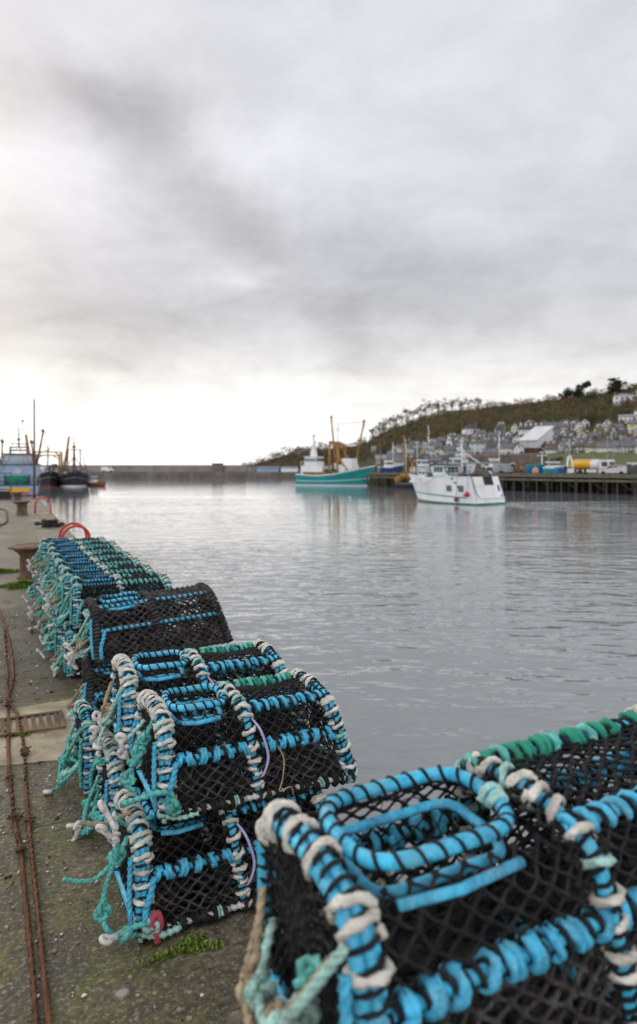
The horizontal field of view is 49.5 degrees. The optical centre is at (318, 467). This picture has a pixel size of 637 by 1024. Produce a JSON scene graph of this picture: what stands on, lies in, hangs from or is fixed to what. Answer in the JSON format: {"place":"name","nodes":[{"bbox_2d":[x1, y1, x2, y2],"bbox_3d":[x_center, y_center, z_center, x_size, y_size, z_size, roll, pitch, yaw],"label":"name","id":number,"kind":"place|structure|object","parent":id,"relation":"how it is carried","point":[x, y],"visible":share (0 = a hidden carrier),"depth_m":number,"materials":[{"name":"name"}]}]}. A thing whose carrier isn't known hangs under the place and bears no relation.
{"place":"outdoors","nodes":[
{"label":"outdoors","id":0,"kind":"place"},
{"bbox_2d":[0,500,225,1023],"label":"quay","id":1,"kind":"structure","parent":0,"point":[93,968],"depth_m":2.48,"materials":[{"name":"concrete"}]},
{"bbox_2d":[0,473,11,499],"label":"net cage","id":2,"kind":"object","parent":1,"relation":"on","point":[4,495],"visible":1,"depth_m":33.56,"materials":[{"name":"metal"}]},
{"bbox_2d":[0,567,18,573],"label":"grass patch","id":3,"kind":"object","parent":1,"relation":"on","point":[5,570],"visible":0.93,"depth_m":10.44,"materials":[{"name":"green plant"}]},
{"bbox_2d":[10,492,23,500],"bbox_3d":[-13.646,1.356,31.251,0.544,0.489,0.593,0,0,31],"label":"bollard","id":4,"kind":"object","parent":1,"relation":"on","point":[17,495],"visible":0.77,"depth_m":31.12,"materials":[{"name":"metal"}]},
{"bbox_2d":[0,579,36,588],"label":"grass patch","id":5,"kind":"object","parent":1,"relation":"on","point":[22,584],"visible":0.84,"depth_m":9.14,"materials":[{"name":"green plant"}]},
{"bbox_2d":[0,615,39,1023],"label":"rusty cable","id":6,"kind":"object","parent":1,"relation":"on","point":[20,850],"visible":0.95,"depth_m":2.82,"materials":[{"name":"metal"}]},
{"bbox_2d":[12,500,30,514],"bbox_3d":[-9.938,1.356,23.077,0.593,0.489,0.544,0,0,-41],"label":"bollard","id":7,"kind":"object","parent":1,"relation":"on","point":[21,507],"visible":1,"depth_m":22.95,"materials":[{"name":"metal"}]},
{"bbox_2d":[0,612,52,1023],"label":"rusty cable","id":8,"kind":"object","parent":1,"relation":"on","point":[29,818],"visible":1,"depth_m":2.72,"materials":[{"name":"metal"}]},
{"bbox_2d":[7,542,47,579],"bbox_3d":[-4.182,1.356,9.997,0.593,0.489,0.544,0,0,-24],"label":"bollard","id":9,"kind":"object","parent":1,"relation":"on","point":[25,551],"visible":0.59,"depth_m":9.85,"materials":[{"name":"metal"}]},
{"bbox_2d":[22,568,40,601],"bbox_3d":[-3.081,1.416,8.415,0.986,0.405,0.506,0,0,-22],"label":"rope","id":10,"kind":"object","parent":1,"relation":"on","point":[32,589],"visible":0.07,"depth_m":8.16,"materials":[{"name":"teal fabric"}]},
{"bbox_2d":[26,536,106,573],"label":"lobster pot","id":11,"kind":"object","parent":10,"relation":"on","point":[43,548],"visible":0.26,"depth_m":8.25,"materials":[{"name":"teal fabric"}]},
{"bbox_2d":[0,699,73,765],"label":"drain cover","id":12,"kind":"object","parent":1,"relation":"on","point":[36,719],"visible":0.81,"depth_m":4.15,"materials":[{"name":"concrete"}]},
{"bbox_2d":[27,583,49,620],"bbox_3d":[-2.617,1.418,7.462,0.989,0.409,0.506,0,0,-24],"label":"rope","id":13,"kind":"object","parent":1,"relation":"on","point":[38,604],"visible":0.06,"depth_m":7.19,"materials":[{"name":"teal fabric"}]},
{"bbox_2d":[34,544,121,587],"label":"lobster pot","id":14,"kind":"object","parent":13,"relation":"on","point":[46,567],"visible":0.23,"depth_m":7.34,"materials":[{"name":"teal fabric"}]},
{"bbox_2d":[28,591,49,631],"bbox_3d":[-2.388,1.407,6.969,1.007,0.388,0.506,0,0,-22],"label":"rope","id":15,"kind":"object","parent":1,"relation":"on","point":[41,614],"visible":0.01,"depth_m":6.73,"materials":[{"name":"teal fabric"}]},
{"bbox_2d":[36,550,131,595],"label":"lobster pot","id":16,"kind":"object","parent":15,"relation":"on","point":[47,579],"visible":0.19,"depth_m":6.88,"materials":[{"name":"teal fabric"}]},
{"bbox_2d":[34,600,66,644],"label":"lobster pot","id":17,"kind":"object","parent":1,"relation":"on","point":[43,630],"visible":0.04,"depth_m":6.29,"materials":[{"name":"teal fabric"}]},
{"bbox_2d":[44,555,141,602],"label":"lobster pot","id":18,"kind":"object","parent":17,"relation":"on","point":[60,564],"visible":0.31,"depth_m":6.46,"materials":[{"name":"teal fabric"}]},
{"bbox_2d":[36,608,86,657],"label":"lobster pot","id":19,"kind":"object","parent":1,"relation":"on","point":[56,639],"visible":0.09,"depth_m":5.78,"materials":[{"name":"teal fabric"}]},
{"bbox_2d":[42,562,154,617],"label":"lobster pot","id":20,"kind":"object","parent":19,"relation":"on","point":[64,578],"visible":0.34,"depth_m":5.89,"materials":[{"name":"teal fabric"}]},
{"bbox_2d":[50,621,166,677],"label":"lobster pot","id":21,"kind":"object","parent":1,"relation":"on","point":[69,632],"visible":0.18,"depth_m":5.26,"materials":[{"name":"teal fabric"}]},
{"bbox_2d":[47,571,178,629],"bbox_3d":[-1.642,1.051,5.542,1.006,0.389,0.506,0,0,-22],"label":"lobster pot","id":22,"kind":"object","parent":21,"relation":"on","point":[119,583],"visible":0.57,"depth_m":5.40,"materials":[{"name":"teal fabric"}]},
{"bbox_2d":[43,690,182,794],"bbox_3d":[-0.939,1.407,3.666,1.006,0.388,0.506,0,0,-26],"label":"lobster pot","id":23,"kind":"object","parent":1,"relation":"on","point":[82,756],"visible":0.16,"depth_m":3.40,"materials":[{"name":"teal fabric"}]},
{"bbox_2d":[0,601,239,1021],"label":"grit","id":24,"kind":"object","parent":1,"relation":"on","point":[130,976],"visible":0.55,"depth_m":2.71,"materials":[{"name":"gravel"}]},
{"bbox_2d":[67,648,205,724],"bbox_3d":[-1.150,1.422,4.527,0.949,0.406,0.494,0,0,-22],"label":"lobster pot","id":25,"kind":"object","parent":1,"relation":"on","point":[90,689],"visible":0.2,"depth_m":4.30,"materials":[{"name":"teal fabric"}]},
{"bbox_2d":[63,582,233,669],"bbox_3d":[-1.142,1.025,4.556,1.050,0.424,0.519,-4,0,-25],"label":"lobster pot","id":26,"kind":"object","parent":25,"relation":"on","point":[152,625],"visible":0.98,"depth_m":4.42,"materials":[{"name":"black fabric"}]},
{"bbox_2d":[66,732,260,847],"bbox_3d":[-0.657,1.422,3.213,0.985,0.414,0.514,0,0,-25],"label":"lobster pot","id":27,"kind":"object","parent":1,"relation":"on","point":[111,766],"visible":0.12,"depth_m":2.98,"materials":[{"name":"teal fabric"}]},
{"bbox_2d":[89,639,296,760],"bbox_3d":[-0.583,1.050,3.234,0.952,0.385,0.514,0,0,-23],"label":"lobster pot","id":28,"kind":"object","parent":27,"relation":"on","point":[120,710],"visible":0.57,"depth_m":3.14,"materials":[{"name":"fabric"}]},
{"bbox_2d":[140,929,225,966],"bbox_3d":[-0.450,1.584,2.288,0.282,0.028,0.118,0,0,-24],"label":"grass patch","id":29,"kind":"object","parent":1,"relation":"on","point":[188,944],"visible":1,"depth_m":2.28,"materials":[{"name":"green plant"}]},
{"bbox_2d":[61,788,327,945],"bbox_3d":[-0.435,1.407,2.623,1.054,0.385,0.529,0,0,-26],"label":"lobster pot","id":30,"kind":"object","parent":1,"relation":"on","point":[168,889],"visible":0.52,"depth_m":2.44,"materials":[{"name":"fabric"}]},
{"bbox_2d":[82,668,358,844],"bbox_3d":[-0.396,1.083,2.689,1.028,0.450,0.526,0,0,-26],"label":"lobster pot","id":31,"kind":"object","parent":30,"relation":"on","point":[224,771],"visible":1,"depth_m":2.59,"materials":[{"name":"black fabric"}]},
{"bbox_2d":[22,499,391,1023],"bbox_3d":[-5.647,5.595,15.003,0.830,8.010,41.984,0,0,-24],"label":"kerb","id":32,"kind":"structure","parent":1,"relation":"on","point":[233,930],"depth_m":2.31,"materials":[{"name":"concrete"}]},
{"bbox_2d":[32,399,36,498],"bbox_3d":[-14.254,-0.900,34.600,0.260,5.000,0.260,0,0,0],"label":"post","id":33,"kind":"object","parent":32,"relation":"on","point":[34,452],"visible":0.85,"depth_m":34.56,"materials":[{"name":"metal"}]},
{"bbox_2d":[32,496,52,513],"bbox_3d":[-9.517,1.306,23.767,0.660,0.576,0.600,0,0,-24],"label":"ladder handrail","id":34,"kind":"object","parent":32,"relation":"on","point":[37,499],"visible":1,"depth_m":23.63,"materials":[{"name":"red metal"}]},
{"bbox_2d":[34,519,64,527],"bbox_3d":[-7.131,1.490,18.319,0.779,0.235,0.498,0,0,-23],"label":"rope coil","id":35,"kind":"object","parent":32,"relation":"on","point":[44,523],"visible":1,"depth_m":18.20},
{"bbox_2d":[58,522,90,537],"bbox_3d":[-4.409,1.306,12.489,0.560,0.576,0.668,0,0,-24],"label":"ladder handrail","id":36,"kind":"object","parent":32,"relation":"on","point":[79,525],"visible":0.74,"depth_m":12.28,"materials":[{"name":"red metal"}]},
{"bbox_3d":[0.377,1.480,1.287,1.100,0.215,0.570,0,0,-24],"label":"wooden pallet","id":37,"kind":"object","parent":32,"relation":"on","visible":0},
{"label":"lobster pot","id":38,"kind":"object","parent":37,"relation":"on","visible":0},
{"bbox_2d":[235,704,636,1023],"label":"lobster pot","id":39,"kind":"object","parent":38,"relation":"on","point":[494,925],"visible":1,"depth_m":1.14,"materials":[{"name":"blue fabric"}]},
{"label":"lobster pot","id":40,"kind":"object","parent":1,"relation":"on","visible":0},
{"bbox_2d":[32,540,116,578],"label":"lobster pot","id":41,"kind":"object","parent":40,"relation":"on","point":[110,543],"visible":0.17,"depth_m":7.93,"materials":[{"name":"teal fabric"}]},
{"bbox_2d":[0,0,636,464],"label":"sky","id":42,"kind":"structure","parent":0,"point":[230,229],"materials":[{"name":"grey"}]},
{"bbox_2d":[10,478,636,880],"bbox_3d":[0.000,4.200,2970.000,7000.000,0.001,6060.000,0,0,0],"label":"water","id":43,"kind":"structure","parent":0,"point":[406,628],"depth_m":23.30,"materials":[{"name":"grey liquid"}]},
{"bbox_2d":[0,420,44,495],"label":"blue trawler","id":44,"kind":"object","parent":43,"relation":"on","point":[19,466],"visible":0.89,"depth_m":104.17,"materials":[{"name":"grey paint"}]},
{"bbox_2d":[25,434,69,486],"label":"black trawler","id":45,"kind":"object","parent":43,"relation":"on","point":[49,474],"visible":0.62,"depth_m":153.06,"materials":[{"name":"paint"}]},
{"bbox_2d":[58,442,89,486],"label":"black trawler","id":46,"kind":"object","parent":43,"relation":"on","point":[73,477],"visible":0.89,"depth_m":149.10,"materials":[{"name":"paint"}]},
{"bbox_2d":[87,470,105,485],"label":"workboat","id":47,"kind":"object","parent":43,"relation":"on","point":[93,481],"visible":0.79,"depth_m":154.63,"materials":[{"name":"brown metal"}]},
{"bbox_2d":[40,463,297,477],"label":"breakwater","id":48,"kind":"object","parent":43,"relation":"in","point":[217,470],"visible":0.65,"depth_m":274.40,"materials":[{"name":"concrete"}]},
{"bbox_2d":[256,466,279,471],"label":"quay shed","id":49,"kind":"structure","parent":48,"relation":"on","point":[267,468],"depth_m":273.00,"materials":[{"name":"blue paint"}]},
{"bbox_2d":[280,466,297,471],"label":"quay shed","id":50,"kind":"structure","parent":48,"relation":"on","point":[289,468],"depth_m":273.00,"materials":[{"name":"white paint"}]},
{"bbox_2d":[295,416,374,485],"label":"beam trawler","id":51,"kind":"object","parent":43,"relation":"on","point":[346,472],"visible":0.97,"depth_m":157.10,"materials":[{"name":"teal paint"}]},
{"bbox_2d":[394,435,429,487],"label":"trawler","id":52,"kind":"object","parent":43,"relation":"on","point":[402,480],"visible":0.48,"depth_m":137.02,"materials":[{"name":"black paint"}]},
{"bbox_2d":[409,440,505,504],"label":"stern trawler","id":53,"kind":"object","parent":43,"relation":"on","point":[449,483],"visible":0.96,"depth_m":78.99,"materials":[{"name":"white paint"}]},
{"bbox_2d":[361,472,636,494],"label":"timber pier","id":54,"kind":"structure","parent":43,"relation":"in","point":[597,483],"depth_m":117.25,"materials":[{"name":"brown wood"}]},
{"bbox_2d":[492,463,515,472],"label":"parked van","id":55,"kind":"object","parent":54,"relation":"on","point":[503,467],"visible":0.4,"depth_m":125.78,"materials":[{"name":"grey metal"}]},
{"bbox_2d":[526,464,545,472],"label":"boat","id":56,"kind":"object","parent":54,"relation":"on","point":[529,468],"visible":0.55,"depth_m":123.79,"materials":[{"name":"blue paint"}]},
{"bbox_2d":[543,461,564,473],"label":"boat","id":57,"kind":"object","parent":54,"relation":"on","point":[549,466],"visible":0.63,"depth_m":120.57,"materials":[{"name":"paint"}]},
{"bbox_2d":[565,439,574,473],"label":"lifting frame","id":58,"kind":"object","parent":54,"relation":"on","point":[572,470],"visible":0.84,"depth_m":115.48,"materials":[{"name":"white paint"}]},
{"bbox_2d":[571,459,615,473],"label":"tanker lorry","id":59,"kind":"object","parent":54,"relation":"on","point":[584,466],"visible":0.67,"depth_m":113.70,"materials":[{"name":"yellow metal"}]},
{"bbox_2d":[598,465,626,473],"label":"van","id":60,"kind":"object","parent":54,"relation":"on","point":[620,469],"visible":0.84,"depth_m":109.33,"materials":[{"name":"silver metal"}]},
{"bbox_2d":[252,387,635,484],"bbox_3d":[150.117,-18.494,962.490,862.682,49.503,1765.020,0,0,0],"label":"hillside","id":61,"kind":"structure","parent":0,"point":[370,462],"depth_m":323.95,"materials":[{"name":"green plant"}]},
{"bbox_2d":[375,455,386,464],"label":"house","id":62,"kind":"structure","parent":61,"relation":"on","point":[378,459],"depth_m":237.94,"materials":[{"name":"grey"}]},
{"bbox_2d":[386,452,402,459],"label":"house","id":63,"kind":"structure","parent":61,"relation":"on","point":[390,456],"depth_m":228.17,"materials":[{"name":"stone"}]},
{"bbox_2d":[392,455,406,464],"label":"house","id":64,"kind":"structure","parent":61,"relation":"on","point":[397,461],"depth_m":203.80,"materials":[{"name":"stone"}]},
{"bbox_2d":[402,447,415,458],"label":"house","id":65,"kind":"structure","parent":61,"relation":"on","point":[410,452],"depth_m":246.26,"materials":[{"name":"ceramic"}]},
{"bbox_2d":[410,442,423,452],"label":"house","id":66,"kind":"structure","parent":61,"relation":"on","point":[419,447],"depth_m":263.74,"materials":[{"name":"stone"}]},
{"bbox_2d":[413,451,426,464],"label":"house","id":67,"kind":"structure","parent":61,"relation":"on","point":[422,455],"depth_m":207.76,"materials":[{"name":"stone"}]},
{"bbox_2d":[421,444,434,455],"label":"house","id":68,"kind":"structure","parent":61,"relation":"on","point":[431,449],"depth_m":241.49,"materials":[{"name":"ceramic"}]},
{"bbox_2d":[424,454,441,464],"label":"house","id":69,"kind":"structure","parent":61,"relation":"on","point":[437,459],"depth_m":188.35,"materials":[{"name":"stone"}]},
{"bbox_2d":[241,379,636,466],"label":"wood","id":70,"kind":"object","parent":61,"relation":"on","point":[556,409],"visible":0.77,"depth_m":358.49,"materials":[{"name":"green plant"}]},
{"bbox_2d":[441,452,453,463],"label":"house","id":71,"kind":"structure","parent":61,"relation":"on","point":[445,459],"depth_m":192.55,"materials":[{"name":"stone"}]},
{"bbox_2d":[442,444,456,454],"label":"house","id":72,"kind":"structure","parent":61,"relation":"on","point":[447,449],"depth_m":224.62,"materials":[{"name":"stone"}]},
{"bbox_2d":[452,436,466,444],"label":"house","id":73,"kind":"structure","parent":61,"relation":"on","point":[456,440],"depth_m":266.17,"materials":[{"name":"stone"}]},
{"bbox_2d":[456,442,470,454],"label":"house","id":74,"kind":"structure","parent":61,"relation":"on","point":[466,447],"depth_m":221.89,"materials":[{"name":"stone"}]},
{"bbox_2d":[461,422,479,434],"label":"house","id":75,"kind":"structure","parent":61,"relation":"on","point":[469,429],"depth_m":315.38,"materials":[{"name":"ceramic"}]},
{"bbox_2d":[469,438,485,453],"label":"house","id":76,"kind":"structure","parent":61,"relation":"on","point":[477,447],"depth_m":221.06,"materials":[{"name":"ceramic"}]},
{"bbox_2d":[482,435,492,446],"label":"house","id":77,"kind":"structure","parent":61,"relation":"on","point":[487,440],"depth_m":239.95,"materials":[{"name":"stone"}]},
{"bbox_2d":[483,446,498,453],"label":"house","id":78,"kind":"structure","parent":61,"relation":"on","point":[487,450],"depth_m":203.60,"materials":[{"name":"stone"}]},
{"bbox_2d":[492,435,505,443],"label":"house","id":79,"kind":"structure","parent":61,"relation":"on","point":[502,439],"depth_m":235.30,"materials":[{"name":"stone"}]},
{"bbox_2d":[469,453,540,470],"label":"retaining wall","id":80,"kind":"structure","parent":61,"relation":"on","point":[518,460],"depth_m":157.14,"materials":[{"name":"brown stone"}]},
{"bbox_2d":[496,441,514,453],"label":"house","id":81,"kind":"structure","parent":61,"relation":"on","point":[505,448],"depth_m":210.00,"materials":[{"name":"stone"}]},
{"bbox_2d":[501,431,512,442],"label":"house","id":82,"kind":"structure","parent":61,"relation":"on","point":[508,435],"depth_m":255.63,"materials":[{"name":"stone"}]},
{"bbox_2d":[512,441,524,453],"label":"house","id":83,"kind":"structure","parent":61,"relation":"on","point":[518,448],"depth_m":207.79,"materials":[{"name":"stone"}]},
{"bbox_2d":[518,420,542,434],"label":"house","id":84,"kind":"structure","parent":61,"relation":"on","point":[524,428],"depth_m":274.06,"materials":[{"name":"ceramic"}]},
{"bbox_2d":[518,426,553,451],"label":"corrugated shed","id":85,"kind":"structure","parent":61,"relation":"on","point":[528,442],"depth_m":211.28,"materials":[{"name":"white metal"}]},
{"bbox_2d":[545,442,557,454],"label":"house","id":86,"kind":"structure","parent":61,"relation":"on","point":[551,448],"depth_m":193.18,"materials":[{"name":"ceramic"}]},
{"bbox_2d":[542,420,562,429],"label":"house","id":87,"kind":"structure","parent":61,"relation":"on","point":[552,423],"depth_m":267.71,"materials":[{"name":"stone"}]},
{"bbox_2d":[549,428,568,436],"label":"house","id":88,"kind":"structure","parent":61,"relation":"on","point":[559,432],"depth_m":237.98,"materials":[{"name":"stone"}]},
{"bbox_2d":[557,439,563,451],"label":"house","id":89,"kind":"structure","parent":61,"relation":"on","point":[560,445],"depth_m":193.97,"materials":[{"name":"ceramic"}]},
{"bbox_2d":[560,431,574,441],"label":"house","id":90,"kind":"structure","parent":61,"relation":"on","point":[565,436],"depth_m":222.34,"materials":[{"name":"ceramic"}]},
{"bbox_2d":[561,419,576,430],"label":"house","id":91,"kind":"structure","parent":61,"relation":"on","point":[568,425],"depth_m":259.27,"materials":[{"name":"stone"}]},
{"bbox_2d":[563,439,576,452],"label":"house","id":92,"kind":"structure","parent":61,"relation":"on","point":[572,446],"depth_m":189.33,"materials":[{"name":"stone"}]},
{"bbox_2d":[562,380,590,398],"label":"pine tree","id":93,"kind":"object","parent":61,"relation":"on","point":[584,385],"visible":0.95,"depth_m":351.21,"materials":[{"name":"green plant"}]},
{"bbox_2d":[575,440,587,452],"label":"house","id":94,"kind":"structure","parent":61,"relation":"on","point":[579,446],"depth_m":186.00,"materials":[{"name":"stone"}]},
{"bbox_2d":[585,440,596,452],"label":"house","id":95,"kind":"structure","parent":61,"relation":"on","point":[590,447],"depth_m":182.73,"materials":[{"name":"ceramic"}]},
{"bbox_2d":[587,430,599,439],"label":"house","id":96,"kind":"structure","parent":61,"relation":"on","point":[592,435],"depth_m":222.96,"materials":[{"name":"stone"}]},
{"bbox_2d":[583,397,612,420],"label":"broadleaf tree","id":97,"kind":"object","parent":61,"relation":"on","point":[598,401],"visible":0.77,"depth_m":276.69,"materials":[{"name":"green plant"}]},
{"bbox_2d":[593,425,604,436],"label":"house","id":98,"kind":"structure","parent":61,"relation":"on","point":[600,429],"depth_m":228.11,"materials":[{"name":"ceramic"}]},
{"bbox_2d":[596,439,621,451],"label":"house","id":99,"kind":"structure","parent":61,"relation":"on","point":[601,446],"depth_m":179.71,"materials":[{"name":"stone"}]},
{"bbox_2d":[605,423,617,439],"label":"house","id":100,"kind":"structure","parent":61,"relation":"on","point":[612,431],"depth_m":211.11,"materials":[{"name":"ceramic"}]},
{"bbox_2d":[605,377,627,393],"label":"cedar tree","id":101,"kind":"object","parent":61,"relation":"on","point":[616,383],"visible":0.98,"depth_m":326.96,"materials":[{"name":"green plant"}]},
{"bbox_2d":[617,427,628,439],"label":"house","id":102,"kind":"structure","parent":61,"relation":"on","point":[622,433],"depth_m":207.76,"materials":[{"name":"stone"}]},
{"bbox_2d":[612,391,635,405],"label":"house","id":103,"kind":"structure","parent":61,"relation":"on","point":[617,398],"depth_m":302.71,"materials":[{"name":"paint"}]},
{"bbox_2d":[618,414,636,423],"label":"house","id":104,"kind":"structure","parent":61,"relation":"on","point":[625,417],"depth_m":250.33,"materials":[{"name":"ceramic"}]},
{"bbox_2d":[620,438,635,452],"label":"house","id":105,"kind":"structure","parent":61,"relation":"on","point":[627,446],"depth_m":172.38,"materials":[{"name":"stone"}]},
{"bbox_2d":[627,420,636,433],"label":"house","id":106,"kind":"structure","parent":61,"relation":"on","point":[631,424],"depth_m":219.84,"materials":[{"name":"paint"}]},
{"bbox_2d":[547,452,636,468],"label":"grass bank","id":107,"kind":"structure","parent":0,"point":[621,458],"depth_m":169.29,"materials":[{"name":"green plant"}]},
{"label":"quay road","id":108,"kind":"structure","parent":0,"visible":0},
{"bbox_2d":[378,444,402,471],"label":"boat","id":109,"kind":"object","parent":108,"relation":"on","point":[389,466],"visible":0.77,"depth_m":169.58,"materials":[{"name":"blue paint"}]},
{"bbox_2d":[410,426,442,472],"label":"boat","id":110,"kind":"object","parent":108,"relation":"on","point":[421,464],"visible":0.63,"depth_m":159.88,"materials":[{"name":"white paint"}]},
{"bbox_2d":[449,438,475,472],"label":"boat","id":111,"kind":"object","parent":108,"relation":"on","point":[456,460],"visible":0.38,"depth_m":140.31,"materials":[{"name":"white paint"}]},
{"bbox_2d":[481,440,514,472],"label":"boat","id":112,"kind":"object","parent":108,"relation":"on","point":[489,467],"visible":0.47,"depth_m":132.10,"materials":[{"name":"white paint"}]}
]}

